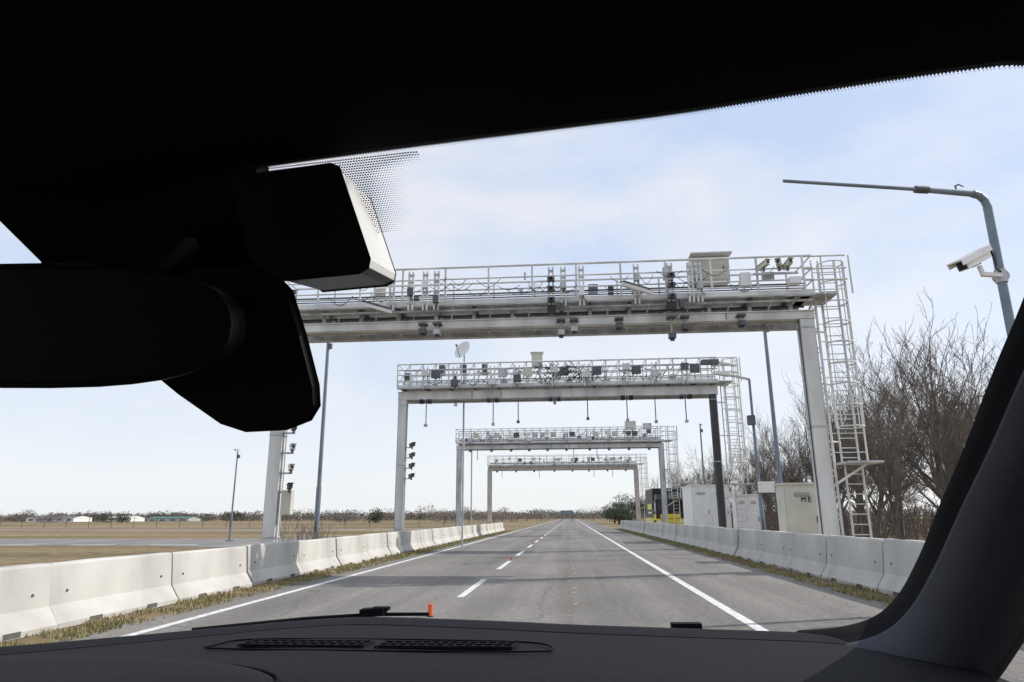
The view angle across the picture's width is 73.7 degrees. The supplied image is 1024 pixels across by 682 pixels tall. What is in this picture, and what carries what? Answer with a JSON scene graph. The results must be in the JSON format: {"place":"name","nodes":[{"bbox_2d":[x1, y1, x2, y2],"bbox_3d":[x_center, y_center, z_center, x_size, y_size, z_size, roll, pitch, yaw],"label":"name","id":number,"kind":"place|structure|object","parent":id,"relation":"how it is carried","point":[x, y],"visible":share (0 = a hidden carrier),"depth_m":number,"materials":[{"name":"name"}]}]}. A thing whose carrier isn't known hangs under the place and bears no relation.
{"place":"outdoors","nodes":[
{"label":"outdoors","id":0,"kind":"place"},
{"bbox_2d":[26,516,92,521],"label":"warehouse","id":1,"kind":"structure","parent":0,"point":[75,519],"depth_m":353.27,"materials":[{"name":"metal"}]},
{"bbox_2d":[106,516,144,521],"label":"warehouse","id":2,"kind":"structure","parent":0,"point":[131,520],"depth_m":358.73,"materials":[{"name":"paint"}]},
{"bbox_2d":[147,516,200,521],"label":"warehouse","id":3,"kind":"structure","parent":0,"point":[183,518],"depth_m":348.86,"materials":[{"name":"metal"}]},
{"bbox_2d":[0,528,434,547],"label":"side road","id":4,"kind":"structure","parent":0,"point":[224,543],"depth_m":44.32,"materials":[{"name":"asphalt"}]},
{"bbox_2d":[226,449,239,540],"bbox_3d":[-18.593,10.198,45.501,0.400,6.029,0.604,-1,-14,5],"label":"street lamp","id":5,"kind":"object","parent":4,"relation":"on","point":[231,517],"visible":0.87,"depth_m":45.43,"materials":[{"name":"metal"}]},
{"bbox_2d":[0,515,930,645],"bbox_3d":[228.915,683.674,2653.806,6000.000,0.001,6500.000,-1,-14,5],"label":"ground","id":6,"kind":"structure","parent":0,"point":[15,555],"depth_m":70.00,"materials":[{"name":"plant"}]},
{"bbox_2d":[0,563,56,642],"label":"concrete barrier","id":7,"kind":"object","parent":6,"relation":"on","point":[24,598],"visible":0.98,"depth_m":8.89,"materials":[{"name":"concrete"}]},
{"bbox_2d":[46,552,177,628],"bbox_3d":[-6.368,3.872,10.818,0.606,0.866,3.005,-2,-14,5],"label":"concrete barrier","id":8,"kind":"object","parent":6,"relation":"on","point":[82,591],"visible":0.81,"depth_m":10.55,"materials":[{"name":"concrete"}]},
{"bbox_2d":[169,546,251,601],"bbox_3d":[-6.126,4.625,13.713,0.606,0.864,3.005,-1,-15,4],"label":"concrete barrier","id":9,"kind":"object","parent":6,"relation":"on","point":[197,573],"visible":0.77,"depth_m":13.47,"materials":[{"name":"concrete"}]},
{"bbox_2d":[0,516,493,527],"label":"wire fence","id":10,"kind":"object","parent":6,"relation":"on","point":[179,524],"visible":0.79,"depth_m":111.78,"materials":[{"name":"grey metal"}]},
{"bbox_2d":[242,540,303,584],"bbox_3d":[-5.879,5.349,16.613,0.606,0.866,3.005,-1,-14,4],"label":"concrete barrier","id":11,"kind":"object","parent":6,"relation":"on","point":[270,561],"visible":0.89,"depth_m":16.38,"materials":[{"name":"concrete"}]},
{"bbox_2d":[279,522,335,540],"bbox_3d":[-7.547,7.209,24.824,2.095,1.404,1.847,11,-18,-36],"label":"bare shrub","id":12,"kind":"object","parent":6,"relation":"on","point":[301,534],"visible":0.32,"depth_m":24.90,"materials":[{"name":"plant"}]},
{"bbox_2d":[297,538,340,573],"bbox_3d":[-5.643,6.108,19.507,0.606,0.866,3.005,-1,-15,4],"label":"concrete barrier","id":13,"kind":"object","parent":6,"relation":"on","point":[315,555],"visible":0.77,"depth_m":19.35,"materials":[{"name":"concrete"}]},
{"bbox_2d":[313,343,332,538],"bbox_3d":[-7.692,4.009,27.502,0.400,8.929,0.604,-1,-14,5],"label":"street lamp","id":14,"kind":"object","parent":6,"relation":"on","point":[319,487],"visible":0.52,"depth_m":27.45,"materials":[{"name":"metal"}]},
{"bbox_2d":[31,506,645,522],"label":"distant shrubs","id":15,"kind":"object","parent":6,"relation":"on","point":[373,515],"visible":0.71,"depth_m":215.82,"materials":[{"name":"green plant"}]},
{"bbox_2d":[333,535,369,564],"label":"concrete barrier","id":16,"kind":"object","parent":6,"relation":"on","point":[350,549],"visible":0.77,"depth_m":22.19,"materials":[{"name":"concrete"}]},
{"bbox_2d":[361,533,390,558],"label":"concrete barrier","id":17,"kind":"object","parent":6,"relation":"on","point":[376,545],"visible":0.79,"depth_m":25.23,"materials":[{"name":"concrete"}]},
{"bbox_2d":[386,531,408,554],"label":"concrete barrier","id":18,"kind":"object","parent":6,"relation":"on","point":[396,542],"visible":0.74,"depth_m":27.98,"materials":[{"name":"concrete"}]},
{"bbox_2d":[405,530,423,550],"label":"concrete barrier","id":19,"kind":"object","parent":6,"relation":"on","point":[413,540],"visible":0.73,"depth_m":31.02,"materials":[{"name":"concrete"}]},
{"bbox_2d":[419,529,434,547],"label":"concrete barrier","id":20,"kind":"object","parent":6,"relation":"on","point":[426,540],"visible":0.77,"depth_m":33.85,"materials":[{"name":"concrete"}]},
{"bbox_2d":[431,528,445,545],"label":"concrete barrier","id":21,"kind":"object","parent":6,"relation":"on","point":[437,536],"visible":0.76,"depth_m":36.70,"materials":[{"name":"concrete"}]},
{"bbox_2d":[442,527,454,543],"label":"concrete barrier","id":22,"kind":"object","parent":6,"relation":"on","point":[447,535],"visible":0.7,"depth_m":39.72,"materials":[{"name":"concrete"}]},
{"bbox_2d":[451,526,460,540],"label":"concrete barrier","id":23,"kind":"object","parent":6,"relation":"on","point":[455,534],"visible":0.67,"depth_m":42.57,"materials":[{"name":"concrete"}]},
{"bbox_2d":[459,526,468,538],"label":"concrete barrier","id":24,"kind":"object","parent":6,"relation":"on","point":[465,535],"visible":0.56,"depth_m":45.79,"materials":[{"name":"concrete"}]},
{"bbox_2d":[0,503,936,521],"bbox_3d":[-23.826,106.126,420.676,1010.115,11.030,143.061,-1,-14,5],"label":"distant treeline","id":25,"kind":"object","parent":6,"relation":"on","point":[237,516],"visible":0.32,"depth_m":393.86,"materials":[{"name":"plant"}]},
{"bbox_2d":[466,525,474,537],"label":"concrete barrier","id":26,"kind":"object","parent":6,"relation":"on","point":[469,531],"visible":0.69,"depth_m":48.52,"materials":[{"name":"concrete"}]},
{"bbox_2d":[456,434,487,524],"bbox_3d":[-3.549,12.470,59.785,3.000,8.600,1.000,-1,-14,5],"label":"antenna mast","id":27,"kind":"object","parent":6,"relation":"on","point":[471,482],"visible":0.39,"depth_m":59.71,"materials":[{"name":"metal"}]},
{"bbox_2d":[472,525,480,536],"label":"concrete barrier","id":28,"kind":"object","parent":6,"relation":"on","point":[475,532],"visible":0.68,"depth_m":51.10,"materials":[{"name":"concrete"}]},
{"bbox_2d":[478,525,484,535],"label":"concrete barrier","id":29,"kind":"object","parent":6,"relation":"on","point":[480,530],"visible":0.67,"depth_m":54.30,"materials":[{"name":"concrete"}]},
{"bbox_2d":[480,524,488,534],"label":"concrete barrier","id":30,"kind":"object","parent":6,"relation":"on","point":[485,529],"visible":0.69,"depth_m":57.05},
{"bbox_2d":[486,524,492,533],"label":"concrete barrier","id":31,"kind":"object","parent":6,"relation":"on","point":[489,531],"visible":0.66,"depth_m":59.84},
{"bbox_2d":[491,524,495,532],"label":"concrete barrier","id":32,"kind":"object","parent":6,"relation":"on","point":[493,529],"visible":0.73,"depth_m":62.88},
{"bbox_2d":[493,523,499,531],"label":"concrete barrier","id":33,"kind":"object","parent":6,"relation":"on","point":[496,527],"visible":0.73,"depth_m":65.62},
{"bbox_2d":[0,529,1023,646],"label":"grass","id":34,"kind":"structure","parent":6,"relation":"on","point":[190,603],"depth_m":14.10,"materials":[{"name":"plant"}]},
{"bbox_2d":[487,454,648,523],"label":"toll gantry","id":35,"kind":"object","parent":6,"relation":"on","point":[628,463],"visible":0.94,"depth_m":82.26,"materials":[{"name":"metal"}]},
{"bbox_2d":[455,421,682,526],"bbox_3d":[4.575,11.384,56.993,18.760,9.230,2.035,-1,-14,5],"label":"toll gantry","id":36,"kind":"object","parent":6,"relation":"on","point":[565,443],"visible":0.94,"depth_m":57.20,"materials":[{"name":"metal"}]},
{"bbox_2d":[261,251,883,542],"bbox_3d":[1.403,1.954,20.418,17.835,9.285,2.445,-1,-14,5],"label":"toll gantry","id":37,"kind":"object","parent":6,"relation":"on","point":[671,314],"visible":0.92,"depth_m":20.76,"materials":[{"name":"metal"}]},
{"bbox_2d":[394,351,754,531],"bbox_3d":[2.755,5.154,33.367,17.120,9.530,2.035,-1,-14,5],"label":"toll gantry","id":38,"kind":"object","parent":6,"relation":"on","point":[455,391],"visible":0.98,"depth_m":33.54,"materials":[{"name":"metal"}]},
{"bbox_2d":[600,501,629,522],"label":"pine tree","id":39,"kind":"object","parent":6,"relation":"on","point":[611,509],"visible":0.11,"depth_m":145.48,"materials":[{"name":"green plant"}]},
{"bbox_2d":[602,503,635,524],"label":"pine tree","id":40,"kind":"object","parent":6,"relation":"on","point":[615,514],"visible":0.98,"depth_m":122.49,"materials":[{"name":"green plant"}]},
{"bbox_2d":[612,493,645,514],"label":"pine tree","id":41,"kind":"object","parent":6,"relation":"on","point":[631,504],"visible":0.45,"depth_m":127.94,"materials":[{"name":"green plant"}]},
{"bbox_2d":[633,521,637,531],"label":"concrete barrier","id":42,"kind":"object","parent":6,"relation":"on","point":[635,526],"visible":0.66,"depth_m":63.99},
{"bbox_2d":[636,521,640,532],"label":"concrete barrier","id":43,"kind":"object","parent":6,"relation":"on","point":[638,526],"visible":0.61,"depth_m":61.34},
{"bbox_2d":[639,522,644,533],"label":"concrete barrier","id":44,"kind":"object","parent":6,"relation":"on","point":[642,526],"visible":0.66,"depth_m":57.78,"materials":[{"name":"concrete"}]},
{"bbox_2d":[643,522,647,533],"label":"concrete barrier","id":45,"kind":"object","parent":6,"relation":"on","point":[646,528],"visible":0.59,"depth_m":55.26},
{"bbox_2d":[646,522,654,534],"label":"concrete barrier","id":46,"kind":"object","parent":6,"relation":"on","point":[649,531],"visible":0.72,"depth_m":52.24,"materials":[{"name":"concrete"}]},
{"bbox_2d":[650,523,656,536],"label":"concrete barrier","id":47,"kind":"object","parent":6,"relation":"on","point":[654,529],"visible":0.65,"depth_m":49.51,"materials":[{"name":"concrete"}]},
{"bbox_2d":[644,470,665,488],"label":"bare tree","id":48,"kind":"object","parent":6,"relation":"on","point":[653,483],"visible":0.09,"depth_m":115.36,"materials":[{"name":"brown plant"}]},
{"bbox_2d":[655,523,662,537],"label":"concrete barrier","id":49,"kind":"object","parent":6,"relation":"on","point":[659,533],"visible":0.69,"depth_m":46.29,"materials":[{"name":"concrete"}]},
{"bbox_2d":[645,488,683,523],"bbox_3d":[14.207,15.804,63.670,3.020,3.898,8.110,-1,-14,5],"label":"parked truck","id":50,"kind":"object","parent":6,"relation":"on","point":[653,505],"visible":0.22,"depth_m":60.34,"materials":[{"name":"black metal"}]},
{"bbox_2d":[661,523,668,538],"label":"concrete barrier","id":51,"kind":"object","parent":6,"relation":"on","point":[665,534],"visible":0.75,"depth_m":43.79,"materials":[{"name":"concrete"}]},
{"bbox_2d":[667,524,676,540],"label":"concrete barrier","id":52,"kind":"object","parent":6,"relation":"on","point":[672,535],"visible":0.7,"depth_m":40.46,"materials":[{"name":"concrete"}]},
{"bbox_2d":[665,465,691,489],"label":"bare tree","id":53,"kind":"object","parent":6,"relation":"on","point":[674,479],"visible":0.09,"depth_m":104.47,"materials":[{"name":"brown plant"}]},
{"bbox_2d":[674,524,684,542],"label":"concrete barrier","id":54,"kind":"object","parent":6,"relation":"on","point":[680,536],"visible":0.69,"depth_m":37.77,"materials":[{"name":"concrete"}]},
{"bbox_2d":[669,461,693,499],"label":"bare tree","id":55,"kind":"object","parent":6,"relation":"on","point":[682,483],"visible":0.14,"depth_m":88.25,"materials":[{"name":"brown plant"}]},
{"bbox_2d":[682,525,694,545],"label":"concrete barrier","id":56,"kind":"object","parent":6,"relation":"on","point":[689,538],"visible":0.62,"depth_m":34.81,"materials":[{"name":"concrete"}]},
{"bbox_2d":[689,470,706,484],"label":"bare tree","id":57,"kind":"object","parent":6,"relation":"on","point":[697,479],"visible":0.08,"depth_m":69.45,"materials":[{"name":"brown plant"}]},
{"bbox_2d":[691,525,706,547],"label":"concrete barrier","id":58,"kind":"object","parent":6,"relation":"on","point":[700,537],"visible":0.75,"depth_m":32.03,"materials":[{"name":"concrete"}]},
{"bbox_2d":[699,424,704,484],"bbox_3d":[14.073,10.092,49.964,0.400,8.129,0.604,-1,-14,5],"label":"street lamp","id":59,"kind":"object","parent":6,"relation":"on","point":[701,430],"visible":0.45,"depth_m":50.49,"materials":[{"name":"metal"}]},
{"bbox_2d":[684,443,724,484],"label":"bare tree","id":60,"kind":"object","parent":6,"relation":"on","point":[709,476],"visible":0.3,"depth_m":75.29,"materials":[{"name":"brown plant"}]},
{"bbox_2d":[681,484,731,527],"bbox_3d":[11.368,10.091,39.942,2.200,3.160,3.320,-1,-14,5],"label":"equipment container","id":61,"kind":"object","parent":6,"relation":"on","point":[699,504],"visible":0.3,"depth_m":38.58,"materials":[{"name":"metal"}]},
{"bbox_2d":[687,447,735,490],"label":"bare tree","id":62,"kind":"object","parent":6,"relation":"on","point":[710,472],"visible":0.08,"depth_m":95.45,"materials":[{"name":"brown plant"}]},
{"bbox_2d":[703,526,723,550],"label":"concrete barrier","id":63,"kind":"object","parent":6,"relation":"on","point":[712,543],"visible":0.74,"depth_m":29.13,"materials":[{"name":"concrete"}]},
{"bbox_2d":[691,438,746,492],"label":"bare tree","id":64,"kind":"object","parent":6,"relation":"on","point":[726,470],"visible":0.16,"depth_m":81.64,"materials":[{"name":"brown plant"}]},
{"bbox_2d":[716,528,738,556],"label":"concrete barrier","id":65,"kind":"object","parent":6,"relation":"on","point":[729,542],"visible":0.75,"depth_m":25.97,"materials":[{"name":"concrete"}]},
{"bbox_2d":[708,472,746,516],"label":"bare tree","id":66,"kind":"object","parent":6,"relation":"on","point":[729,493],"visible":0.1,"depth_m":57.61,"materials":[{"name":"brown plant"}]},
{"bbox_2d":[715,370,774,529],"bbox_3d":[9.870,4.979,28.834,2.078,7.537,0.548,0,-14,-3],"label":"sensor mast","id":67,"kind":"object","parent":6,"relation":"on","point":[766,487],"visible":0.81,"depth_m":28.80,"materials":[{"name":"metal"}]},
{"bbox_2d":[731,494,760,529],"bbox_3d":[11.526,8.800,33.526,1.200,2.460,1.020,-1,-14,5],"label":"electrical cabinet","id":68,"kind":"object","parent":6,"relation":"on","point":[753,512],"visible":0.46,"depth_m":33.21,"materials":[{"name":"metal"}]},
{"bbox_2d":[735,529,758,561],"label":"concrete barrier","id":69,"kind":"object","parent":6,"relation":"on","point":[748,548],"visible":0.69,"depth_m":23.37,"materials":[{"name":"concrete"}]},
{"bbox_2d":[722,436,771,504],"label":"bare tree","id":70,"kind":"object","parent":6,"relation":"on","point":[751,478],"visible":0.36,"depth_m":62.61,"materials":[{"name":"brown plant"}]},
{"bbox_2d":[735,429,792,530],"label":"bare tree","id":71,"kind":"object","parent":6,"relation":"on","point":[764,495],"visible":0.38,"depth_m":49.77,"materials":[{"name":"brown plant"}]},
{"bbox_2d":[741,417,789,529],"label":"bare tree","id":72,"kind":"object","parent":6,"relation":"on","point":[767,468],"visible":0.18,"depth_m":67.65,"materials":[{"name":"brown plant"}]},
{"bbox_2d":[748,441,790,512],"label":"bare tree","id":73,"kind":"object","parent":6,"relation":"on","point":[767,474],"visible":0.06,"depth_m":85.48,"materials":[{"name":"brown plant"}]},
{"bbox_2d":[755,530,787,568],"bbox_3d":[7.936,6.214,20.484,0.606,0.994,3.005,-1,-15,4],"label":"concrete barrier","id":74,"kind":"object","parent":6,"relation":"on","point":[772,548],"visible":0.77,"depth_m":20.36,"materials":[{"name":"concrete"}]},
{"bbox_2d":[763,331,782,483],"bbox_3d":[10.162,3.454,26.312,0.400,9.229,0.604,-1,-14,5],"label":"street lamp","id":75,"kind":"object","parent":6,"relation":"on","point":[777,454],"visible":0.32,"depth_m":26.54,"materials":[{"name":"metal"}]},
{"bbox_2d":[744,417,806,509],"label":"bare tree","id":76,"kind":"object","parent":6,"relation":"on","point":[781,455],"visible":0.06,"depth_m":74.03,"materials":[{"name":"brown plant"}]},
{"bbox_2d":[762,457,804,526],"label":"bare tree","id":77,"kind":"object","parent":6,"relation":"on","point":[776,513],"visible":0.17,"depth_m":41.08,"materials":[{"name":"brown plant"}]},
{"bbox_2d":[744,405,831,482],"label":"bare tree","id":78,"kind":"object","parent":6,"relation":"on","point":[791,463],"visible":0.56,"depth_m":55.31,"materials":[{"name":"brown plant"}]},
{"bbox_2d":[642,488,945,540],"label":"bramble thicket","id":79,"kind":"object","parent":6,"relation":"on","point":[910,521],"visible":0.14,"depth_m":40.34,"materials":[{"name":"plant"}]},
{"bbox_2d":[773,483,819,533],"bbox_3d":[9.742,6.094,23.082,1.250,2.510,1.020,-1,-14,5],"label":"electrical cabinet","id":80,"kind":"object","parent":6,"relation":"on","point":[797,507],"visible":0.56,"depth_m":22.78,"materials":[{"name":"metal"}]},
{"bbox_2d":[782,532,826,578],"bbox_3d":[7.679,5.474,17.587,0.606,0.996,3.005,-1,-14,4],"label":"concrete barrier","id":81,"kind":"object","parent":6,"relation":"on","point":[806,553],"visible":0.81,"depth_m":17.39,"materials":[{"name":"concrete"}]},
{"bbox_2d":[767,396,853,497],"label":"bare tree","id":82,"kind":"object","parent":6,"relation":"on","point":[800,439],"visible":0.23,"depth_m":57.59,"materials":[{"name":"brown plant"}]},
{"bbox_2d":[792,398,866,527],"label":"bare tree","id":83,"kind":"object","parent":6,"relation":"on","point":[839,469],"visible":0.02,"depth_m":70.40,"materials":[{"name":"brown plant"}]},
{"bbox_2d":[787,386,873,534],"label":"bare tree","id":84,"kind":"object","parent":6,"relation":"on","point":[808,464],"visible":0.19,"depth_m":44.16,"materials":[{"name":"brown plant"}]},
{"bbox_2d":[781,366,921,536],"bbox_3d":[24.083,7.301,48.922,8.133,13.087,7.139,0,-14,0],"label":"bare tree","id":85,"kind":"object","parent":6,"relation":"on","point":[861,502],"visible":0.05,"depth_m":47.50,"materials":[{"name":"brown plant"}]},
{"bbox_2d":[822,535,883,591],"bbox_3d":[7.452,4.727,14.691,0.604,0.995,3.005,-1,-14,4],"label":"concrete barrier","id":86,"kind":"object","parent":6,"relation":"on","point":[858,561],"visible":0.79,"depth_m":14.49,"materials":[{"name":"concrete"}]},
{"bbox_2d":[825,384,880,531],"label":"bare tree","id":87,"kind":"object","parent":6,"relation":"on","point":[858,508],"visible":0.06,"depth_m":60.20,"materials":[{"name":"brown plant"}]},
{"bbox_2d":[837,386,925,539],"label":"bare tree","id":88,"kind":"object","parent":6,"relation":"on","point":[891,469],"visible":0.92,"depth_m":31.34,"materials":[{"name":"brown plant"}]},
{"bbox_2d":[821,330,945,537],"bbox_3d":[19.139,4.728,36.015,6.639,11.690,5.894,-3,-15,9],"label":"bare tree","id":89,"kind":"object","parent":6,"relation":"on","point":[877,512],"visible":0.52,"depth_m":35.41,"materials":[{"name":"brown plant"}]},
{"bbox_2d":[829,322,945,539],"bbox_3d":[22.137,4.792,39.145,6.769,13.083,6.830,12,-19,-40],"label":"bare tree","id":90,"kind":"object","parent":6,"relation":"on","point":[887,405],"visible":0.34,"depth_m":39.23,"materials":[{"name":"brown plant"}]},
{"bbox_2d":[853,358,943,534],"bbox_3d":[28.488,7.579,51.057,7.726,13.604,6.860,-1,-14,1],"label":"bare tree","id":91,"kind":"object","parent":6,"relation":"on","point":[922,486],"visible":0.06,"depth_m":50.56,"materials":[{"name":"brown plant"}]},
{"bbox_2d":[783,179,1014,336],"bbox_3d":[7.030,0.586,11.625,4.164,7.491,0.435,2,-15,-8],"label":"surveillance camera mast","id":92,"kind":"object","parent":6,"relation":"on","point":[999,275],"visible":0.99,"depth_m":12.47,"materials":[{"name":"metal"}]},
{"bbox_2d":[878,538,924,595],"bbox_3d":[7.226,3.973,11.796,0.606,0.996,3.005,-1,-14,4],"label":"concrete barrier","id":93,"kind":"object","parent":6,"relation":"on","point":[900,557],"visible":0.33,"depth_m":12.64,"materials":[{"name":"concrete"}]},
{"bbox_2d":[856,332,985,510],"bbox_3d":[20.582,4.756,33.368,5.183,10.279,5.838,12,-19,-39],"label":"bare tree","id":94,"kind":"object","parent":6,"relation":"on","point":[954,459],"visible":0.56,"depth_m":33.27,"materials":[{"name":"brown plant"}]},
{"bbox_2d":[873,359,971,469],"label":"bare tree","id":95,"kind":"object","parent":6,"relation":"on","point":[922,406],"visible":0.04,"depth_m":57.84,"materials":[{"name":"brown plant"}]},
{"bbox_2d":[845,287,1003,498],"bbox_3d":[24.022,4.473,39.529,7.579,13.892,8.634,11,-18,-37],"label":"bare tree","id":96,"kind":"object","parent":6,"relation":"on","point":[936,454],"visible":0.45,"depth_m":39.03,"materials":[{"name":"brown plant"}]},
{"bbox_2d":[873,316,984,478],"bbox_3d":[27.028,5.510,44.026,7.355,14.089,7.290,-12,-19,39],"label":"bare tree","id":97,"kind":"object","parent":6,"relation":"on","point":[941,374],"visible":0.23,"depth_m":43.80,"materials":[{"name":"brown plant"}]},
{"bbox_2d":[861,311,996,471],"bbox_3d":[31.185,6.247,48.963,7.881,15.095,7.810,5,-15,-19],"label":"bare tree","id":98,"kind":"object","parent":6,"relation":"on","point":[948,380],"visible":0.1,"depth_m":48.75,"materials":[{"name":"brown plant"}]},
{"bbox_2d":[951,346,998,440],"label":"bare tree","id":99,"kind":"object","parent":6,"relation":"on","point":[986,376],"visible":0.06,"depth_m":35.98,"materials":[{"name":"brown plant"}]},
{"bbox_2d":[0,65,1023,519],"label":"sky","id":100,"kind":"structure","parent":0,"point":[674,187],"materials":[{"name":"blue"}]},
{"bbox_2d":[48,519,1023,681],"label":"road","id":101,"kind":"structure","parent":0,"point":[614,584],"depth_m":13.55,"materials":[{"name":"asphalt"}]},
{"bbox_2d":[427,604,433,616],"bbox_3d":[-1.232,4.062,10.304,0.097,0.175,0.097,-1,-14,5],"label":"lane marker post","id":102,"kind":"object","parent":101,"relation":"on","point":[430,608],"visible":0.88,"depth_m":10.28,"materials":[{"name":"orange plastic"}]},
{"bbox_2d":[119,520,768,636],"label":"road markings","id":103,"kind":"object","parent":101,"relation":"on","point":[747,621],"visible":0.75,"depth_m":13.29,"materials":[{"name":"paint"}]},
{"bbox_2d":[455,341,469,546],"bbox_3d":[-2.609,5.055,34.808,0.879,10.496,0.745,-1,-14,5],"label":"satellite dish","id":104,"kind":"object","parent":101,"relation":"on","point":[462,349],"visible":1,"depth_m":35.24,"materials":[{"name":"metal"}]},
{"bbox_2d":[0,0,1023,681],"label":"car","id":105,"kind":"object","parent":101,"relation":"on","point":[164,224],"visible":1,"depth_m":0.50,"materials":[{"name":"paint"}]},
{"bbox_2d":[561,510,572,520],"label":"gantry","id":106,"kind":"object","parent":101,"relation":"on","point":[566,511],"visible":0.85,"depth_m":207.79,"materials":[{"name":"metal"}]}
]}

